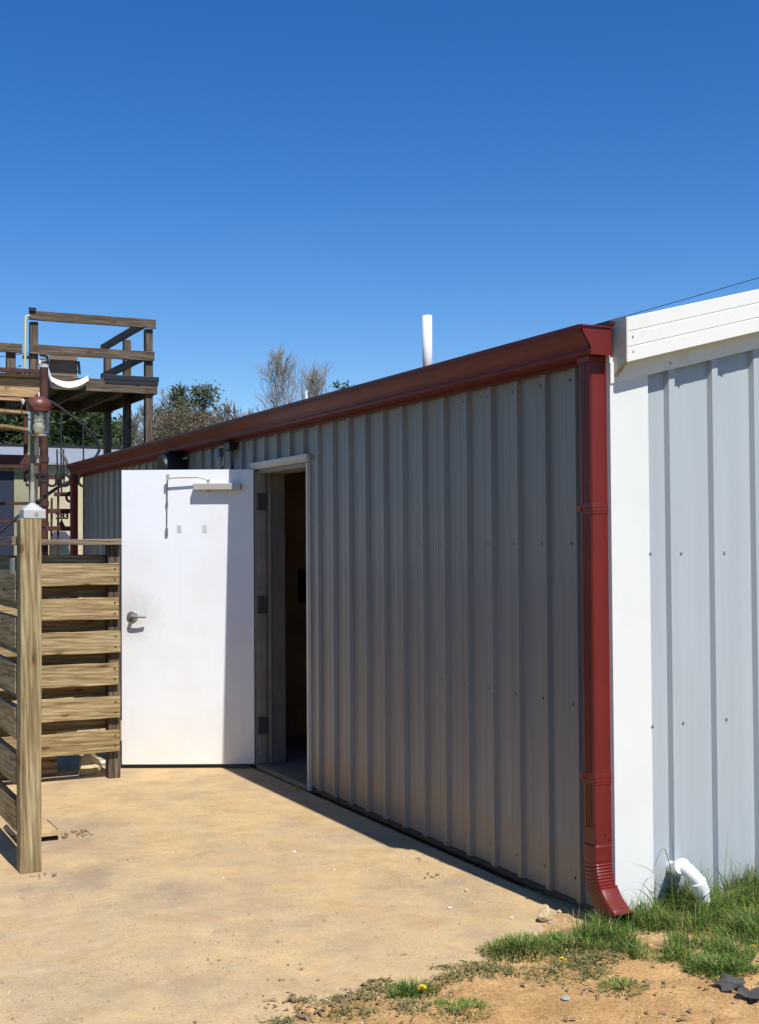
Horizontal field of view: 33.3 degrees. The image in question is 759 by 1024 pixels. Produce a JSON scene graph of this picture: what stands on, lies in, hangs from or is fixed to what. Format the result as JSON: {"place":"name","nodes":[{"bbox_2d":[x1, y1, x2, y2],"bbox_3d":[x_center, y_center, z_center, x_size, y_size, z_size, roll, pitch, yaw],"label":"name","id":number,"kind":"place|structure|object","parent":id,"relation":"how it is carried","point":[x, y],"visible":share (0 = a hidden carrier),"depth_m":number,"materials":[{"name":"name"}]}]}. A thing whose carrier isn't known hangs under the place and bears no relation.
{"place":"outdoors","nodes":[
{"label":"outdoors","id":0,"kind":"place"},
{"bbox_2d":[0,307,158,501],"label":"timber deck","id":1,"kind":"structure","parent":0,"point":[108,392],"depth_m":16.89,"materials":[{"name":"brown wood"}]},
{"bbox_2d":[38,353,88,387],"bbox_3d":[-4.118,-1.825,16.517,0.612,0.451,0.350,0,-2,-26],"label":"lounge chair","id":2,"kind":"object","parent":1,"relation":"on","point":[66,366],"visible":0.92,"depth_m":16.62,"materials":[{"name":"fabric"}]},
{"bbox_2d":[0,0,758,445],"label":"sky","id":3,"kind":"structure","parent":0,"point":[322,179],"materials":[{"name":"blue"}]},
{"bbox_2d":[92,696,758,1023],"bbox_3d":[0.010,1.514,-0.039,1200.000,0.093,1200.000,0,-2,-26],"label":"ground","id":4,"kind":"structure","parent":0,"point":[533,1006],"depth_m":4.25,"materials":[{"name":"soil"}]},
{"bbox_2d":[0,372,73,443],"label":"pine tree","id":5,"kind":"object","parent":4,"relation":"on","point":[3,419],"visible":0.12,"depth_m":31.97,"materials":[{"name":"green plant"}]},
{"bbox_2d":[0,364,100,632],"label":"spiral staircase","id":6,"kind":"structure","parent":4,"relation":"on","point":[42,501],"depth_m":14.10,"materials":[{"name":"brown metal"}]},
{"bbox_2d":[0,443,122,632],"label":"cream shed","id":7,"kind":"structure","parent":4,"relation":"on","point":[13,488],"depth_m":20.77,"materials":[{"name":"beige metal"}]},
{"bbox_2d":[0,471,13,554],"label":"door","id":8,"kind":"structure","parent":7,"relation":"in","point":[6,477],"depth_m":20.45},
{"bbox_2d":[22,374,102,444],"bbox_3d":[-9.764,-0.734,35.080,6.024,6.453,6.146,0,-2,-26],"label":"pine tree","id":9,"kind":"object","parent":4,"relation":"on","point":[73,433],"visible":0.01,"depth_m":34.35,"materials":[{"name":"green plant"}]},
{"bbox_2d":[0,365,132,446],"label":"pine tree","id":10,"kind":"object","parent":4,"relation":"on","point":[87,419],"visible":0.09,"depth_m":31.97,"materials":[{"name":"green plant"}]},
{"bbox_2d":[63,413,135,446],"bbox_3d":[-8.468,-0.544,34.921,3.928,6.047,3.790,0,-2,-26],"label":"pine tree","id":11,"kind":"object","parent":4,"relation":"on","point":[133,435],"visible":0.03,"depth_m":34.68,"materials":[{"name":"green plant"}]},
{"bbox_2d":[115,418,138,446],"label":"bare tree","id":12,"kind":"object","parent":4,"relation":"on","point":[132,430],"visible":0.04,"depth_m":44.54,"materials":[{"name":"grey plant"}]},
{"bbox_2d":[117,412,141,445],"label":"bare tree","id":13,"kind":"object","parent":4,"relation":"on","point":[132,420],"visible":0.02,"depth_m":48.59,"materials":[{"name":"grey plant"}]},
{"bbox_2d":[118,407,143,445],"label":"bare tree","id":14,"kind":"object","parent":4,"relation":"on","point":[135,420],"visible":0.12,"depth_m":46.72,"materials":[{"name":"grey plant"}]},
{"bbox_2d":[136,401,165,442],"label":"bare tree","id":15,"kind":"object","parent":4,"relation":"on","point":[141,409],"visible":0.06,"depth_m":51.20,"materials":[{"name":"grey plant"}]},
{"bbox_2d":[139,405,165,439],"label":"bare tree","id":16,"kind":"object","parent":4,"relation":"on","point":[153,422],"visible":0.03,"depth_m":48.12,"materials":[{"name":"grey plant"}]},
{"bbox_2d":[114,387,191,443],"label":"bare tree","id":17,"kind":"object","parent":4,"relation":"on","point":[165,397],"visible":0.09,"depth_m":51.29,"materials":[{"name":"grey plant"}]},
{"bbox_2d":[143,399,185,441],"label":"budding tree","id":18,"kind":"object","parent":4,"relation":"on","point":[162,410],"visible":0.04,"depth_m":43.24,"materials":[{"name":"grey plant"}]},
{"bbox_2d":[118,399,226,445],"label":"budding tree","id":19,"kind":"object","parent":4,"relation":"on","point":[189,418],"visible":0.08,"depth_m":41.38,"materials":[{"name":"grey plant"}]},
{"bbox_2d":[158,382,197,436],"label":"evergreen tree","id":20,"kind":"object","parent":4,"relation":"on","point":[178,393],"visible":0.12,"depth_m":45.46,"materials":[{"name":"green plant"}]},
{"bbox_2d":[164,380,229,429],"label":"evergreen tree","id":21,"kind":"object","parent":4,"relation":"on","point":[203,393],"visible":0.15,"depth_m":47.83,"materials":[{"name":"green plant"}]},
{"bbox_2d":[205,403,228,425],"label":"bare tree","id":22,"kind":"object","parent":4,"relation":"on","point":[221,414],"visible":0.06,"depth_m":54.35,"materials":[{"name":"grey plant"}]},
{"bbox_2d":[213,400,241,421],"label":"bare tree","id":23,"kind":"object","parent":4,"relation":"on","point":[237,411],"visible":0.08,"depth_m":56.66,"materials":[{"name":"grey plant"}]},
{"bbox_2d":[223,403,254,418],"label":"bare tree","id":24,"kind":"object","parent":4,"relation":"on","point":[230,412],"visible":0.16,"depth_m":55.11,"materials":[{"name":"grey plant"}]},
{"bbox_2d":[247,341,308,411],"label":"bare tree","id":25,"kind":"object","parent":4,"relation":"on","point":[278,357],"visible":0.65,"depth_m":66.47,"materials":[{"name":"grey plant"}]},
{"bbox_2d":[265,1013,298,1023],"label":"weed patch","id":26,"kind":"object","parent":4,"relation":"on","point":[286,1018],"visible":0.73,"depth_m":4.09,"materials":[{"name":"green plant"}]},
{"bbox_2d":[0,696,571,1023],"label":"concrete pad","id":27,"kind":"object","parent":4,"relation":"on","point":[262,806],"visible":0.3,"depth_m":5.42,"materials":[{"name":"concrete"}]},
{"bbox_2d":[0,537,16,831],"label":"slat fence","id":28,"kind":"object","parent":27,"relation":"on","point":[8,675],"visible":0.55,"depth_m":6.24,"materials":[{"name":"brown wood"}]},
{"bbox_2d":[0,732,56,779],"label":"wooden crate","id":29,"kind":"object","parent":27,"relation":"on","point":[48,765],"visible":0.22,"depth_m":8.48,"materials":[{"name":"brown wood"}]},
{"bbox_2d":[16,392,50,873],"bbox_3d":[-1.632,0.564,6.009,0.143,2.262,0.173,0,-2,-26],"label":"lamp post","id":30,"kind":"object","parent":27,"relation":"on","point":[29,644],"visible":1,"depth_m":5.98,"materials":[{"name":"brown wood"}]},
{"bbox_2d":[3,820,92,841],"bbox_3d":[-1.777,1.689,6.803,0.396,0.055,0.440,0,-2,-26],"label":"broken slab","id":31,"kind":"object","parent":27,"relation":"on","point":[49,829],"depth_m":6.67,"materials":[{"name":"concrete"}]},
{"bbox_2d":[25,473,82,598],"bbox_3d":[-3.458,0.745,13.656,0.702,2.315,0.078,0,-2,-26],"label":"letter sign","id":32,"kind":"object","parent":27,"relation":"on","point":[60,526],"visible":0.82,"depth_m":13.66,"materials":[{"name":"brown metal"}]},
{"bbox_2d":[0,539,121,778],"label":"slat fence","id":33,"kind":"object","parent":27,"relation":"on","point":[78,660],"visible":0.77,"depth_m":8.30,"materials":[{"name":"brown wood"}]},
{"bbox_2d":[57,729,121,763],"bbox_3d":[-2.160,1.614,8.935,0.878,0.304,0.393,1,-2,-38],"label":"plastic chair frame","id":34,"kind":"object","parent":27,"relation":"on","point":[103,762],"visible":0.08,"depth_m":8.86,"materials":[{"name":"white plastic"}]},
{"bbox_2d":[78,754,101,775],"bbox_3d":[-1.950,1.710,8.557,0.164,0.161,0.163,0,-2,-25],"label":"stone","id":35,"kind":"object","parent":27,"relation":"on","point":[89,764],"visible":0.92,"depth_m":8.50,"materials":[{"name":"stone"}]},
{"bbox_2d":[0,794,490,1008],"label":"debris","id":36,"kind":"object","parent":27,"relation":"on","point":[53,874],"visible":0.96,"depth_m":5.40,"materials":[{"name":"brown plant"}]},
{"bbox_2d":[0,782,557,1021],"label":"grit","id":37,"kind":"object","parent":27,"relation":"on","point":[207,931],"visible":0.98,"depth_m":4.91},
{"bbox_2d":[225,927,627,1023],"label":"ground weeds","id":38,"kind":"object","parent":27,"relation":"on","point":[589,971],"visible":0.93,"depth_m":4.44,"materials":[{"name":"green plant"}]},
{"bbox_2d":[192,924,758,1023],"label":"leaf litter","id":39,"kind":"object","parent":27,"relation":"on","point":[303,1016],"visible":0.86,"depth_m":4.25,"materials":[{"name":"plant"}]},
{"bbox_2d":[444,958,516,979],"bbox_3d":[0.354,1.637,4.547,0.284,0.047,0.295,0,-2,-26],"label":"weed patch","id":40,"kind":"object","parent":27,"relation":"on","point":[479,967],"visible":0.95,"depth_m":4.53,"materials":[{"name":"green plant"}]},
{"bbox_2d":[475,930,563,962],"bbox_3d":[0.529,1.618,4.767,0.346,0.095,0.358,0,-1,0],"label":"grass tuft","id":41,"kind":"object","parent":27,"relation":"on","point":[511,939],"visible":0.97,"depth_m":4.74,"materials":[{"name":"green plant"}]},
{"bbox_2d":[285,356,335,401],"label":"bare tree","id":42,"kind":"object","parent":4,"relation":"on","point":[315,382],"visible":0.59,"depth_m":71.55,"materials":[{"name":"grey plant"}]},
{"bbox_2d":[329,379,353,391],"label":"evergreen tree","id":43,"kind":"object","parent":4,"relation":"on","point":[339,387],"visible":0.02,"depth_m":65.86,"materials":[{"name":"green plant"}]},
{"bbox_2d":[311,989,375,1005],"bbox_3d":[-0.142,1.644,4.290,0.254,0.042,0.251,0,-2,-26],"label":"weed patch","id":44,"kind":"object","parent":4,"relation":"on","point":[340,996],"visible":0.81,"depth_m":4.26,"materials":[{"name":"green plant"}]},
{"bbox_2d":[380,975,441,999],"bbox_3d":[0.105,1.610,4.314,0.232,0.088,0.236,-1,-2,31],"label":"grass tuft","id":45,"kind":"object","parent":4,"relation":"on","point":[409,987],"visible":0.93,"depth_m":4.31,"materials":[{"name":"green plant"}]},
{"bbox_2d":[66,289,758,925],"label":"metal building","id":46,"kind":"structure","parent":4,"relation":"on","point":[496,609],"depth_m":5.93,"materials":[{"name":"grey metal"}]},
{"bbox_2d":[156,451,187,469],"bbox_3d":[-1.698,-0.369,10.317,0.244,0.255,0.420,0,-2,-26],"label":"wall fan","id":47,"kind":"object","parent":46,"relation":"attached to","point":[169,460],"depth_m":10.16,"materials":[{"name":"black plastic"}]},
{"bbox_2d":[122,469,254,765],"bbox_3d":[-1.323,0.726,8.746,0.914,2.038,0.113,0,-1,1],"label":"door leaf","id":48,"kind":"structure","parent":46,"relation":"in","point":[188,666],"depth_m":8.76,"materials":[{"name":"white metal"}]},
{"bbox_2d":[214,442,235,468],"bbox_3d":[-1.115,-0.397,9.226,0.081,0.210,0.259,1,-2,-36],"label":"flood light","id":49,"kind":"object","parent":46,"relation":"attached to","point":[229,446],"visible":0.98,"depth_m":9.19,"materials":[{"name":"black plastic"}]},
{"bbox_2d":[422,315,431,366],"bbox_3d":[0.533,-1.767,14.117,0.320,0.835,0.320,0,-2,-26],"label":"vent pipe","id":50,"kind":"object","parent":46,"relation":"on","point":[427,339],"visible":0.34,"depth_m":14.07,"materials":[{"name":"white plastic"}]},
{"bbox_2d":[666,858,709,906],"bbox_3d":[1.236,1.523,5.130,0.204,0.262,0.132,-2,-2,43],"label":"drain pipe","id":51,"kind":"object","parent":46,"relation":"attached to","point":[683,867],"visible":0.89,"depth_m":5.07,"materials":[{"name":"white plastic"}]},
{"bbox_2d":[418,985,425,996],"bbox_3d":[0.144,1.612,4.272,0.034,0.040,0.032,0,-2,-26],"label":"dandelion","id":52,"kind":"object","parent":4,"relation":"on","point":[422,986],"visible":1,"depth_m":4.27,"materials":[{"name":"yellow plant"}]},
{"bbox_2d":[422,996,500,1023],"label":"grass tuft","id":53,"kind":"object","parent":4,"relation":"on","point":[463,1004],"visible":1,"depth_m":4.14,"materials":[{"name":"green plant"}]},
{"bbox_2d":[537,904,552,921],"bbox_3d":[0.671,1.622,5.136,0.065,0.072,0.065,-1,-1,10],"label":"stone","id":54,"kind":"object","parent":4,"relation":"on","point":[545,914],"visible":1,"depth_m":5.11,"materials":[{"name":"stone"}]},
{"bbox_2d":[514,959,593,985],"bbox_3d":[0.621,1.625,4.484,0.292,0.037,0.270,-1,-2,36],"label":"weed patch","id":55,"kind":"object","parent":4,"relation":"on","point":[552,973],"visible":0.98,"depth_m":4.47,"materials":[{"name":"green plant"}]},
{"bbox_2d":[561,995,569,1000],"bbox_3d":[0.616,1.611,4.200,0.032,0.017,0.024,0,-1,-9],"label":"pebble","id":56,"kind":"object","parent":4,"relation":"on","point":[565,998],"visible":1,"depth_m":4.20,"materials":[{"name":"white stone"}]},
{"bbox_2d":[527,927,608,957],"bbox_3d":[0.717,1.621,4.815,0.364,0.068,0.362,-1,-2,18],"label":"grass tuft","id":57,"kind":"object","parent":4,"relation":"on","point":[567,940],"visible":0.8,"depth_m":4.80,"materials":[{"name":"green plant"}]},
{"bbox_2d":[552,950,616,971],"bbox_3d":[0.749,1.624,4.612,0.253,0.037,0.243,0,-2,-26],"label":"weed patch","id":58,"kind":"object","parent":4,"relation":"on","point":[581,959],"visible":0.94,"depth_m":4.60,"materials":[{"name":"green plant"}]},
{"bbox_2d":[595,976,648,999],"bbox_3d":[0.827,1.614,4.322,0.205,0.042,0.213,-1,-2,20],"label":"grass tuft","id":59,"kind":"object","parent":4,"relation":"on","point":[622,983],"visible":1,"depth_m":4.33,"materials":[{"name":"green plant"}]},
{"bbox_2d":[556,832,758,980],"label":"grass","id":60,"kind":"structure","parent":4,"relation":"on","point":[715,910],"depth_m":4.90,"materials":[{"name":"green plant"}]},
{"bbox_2d":[678,950,753,980],"bbox_3d":[1.196,1.599,4.513,0.287,0.075,0.295,-1,-2,21],"label":"grass tuft","id":61,"kind":"object","parent":4,"relation":"on","point":[699,960],"visible":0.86,"depth_m":4.49,"materials":[{"name":"green plant"}]},
{"bbox_2d":[711,973,746,990],"bbox_3d":[1.188,1.601,4.323,0.119,0.032,0.091,-1,-1,6],"label":"dead leaf","id":62,"kind":"object","parent":4,"relation":"on","point":[726,982],"visible":1,"depth_m":4.32,"materials":[{"name":"grey plant"}]},
{"bbox_2d":[737,983,758,998],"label":"dead leaf","id":63,"kind":"object","parent":4,"relation":"on","point":[753,993],"visible":1,"depth_m":4.22,"materials":[{"name":"grey plant"}]},
{"bbox_2d":[743,962,758,974],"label":"grass tuft","id":64,"kind":"object","parent":4,"relation":"on","point":[755,967],"visible":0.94,"depth_m":4.49,"materials":[{"name":"green plant"}]},
{"bbox_2d":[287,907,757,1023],"bbox_3d":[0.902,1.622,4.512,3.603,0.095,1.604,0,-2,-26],"label":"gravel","id":65,"kind":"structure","parent":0,"point":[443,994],"depth_m":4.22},
{"bbox_2d":[594,277,758,324],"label":"overhead wire","id":66,"kind":"object","parent":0,"point":[679,300],"visible":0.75,"depth_m":40.60,"materials":[{"name":"black paint"}]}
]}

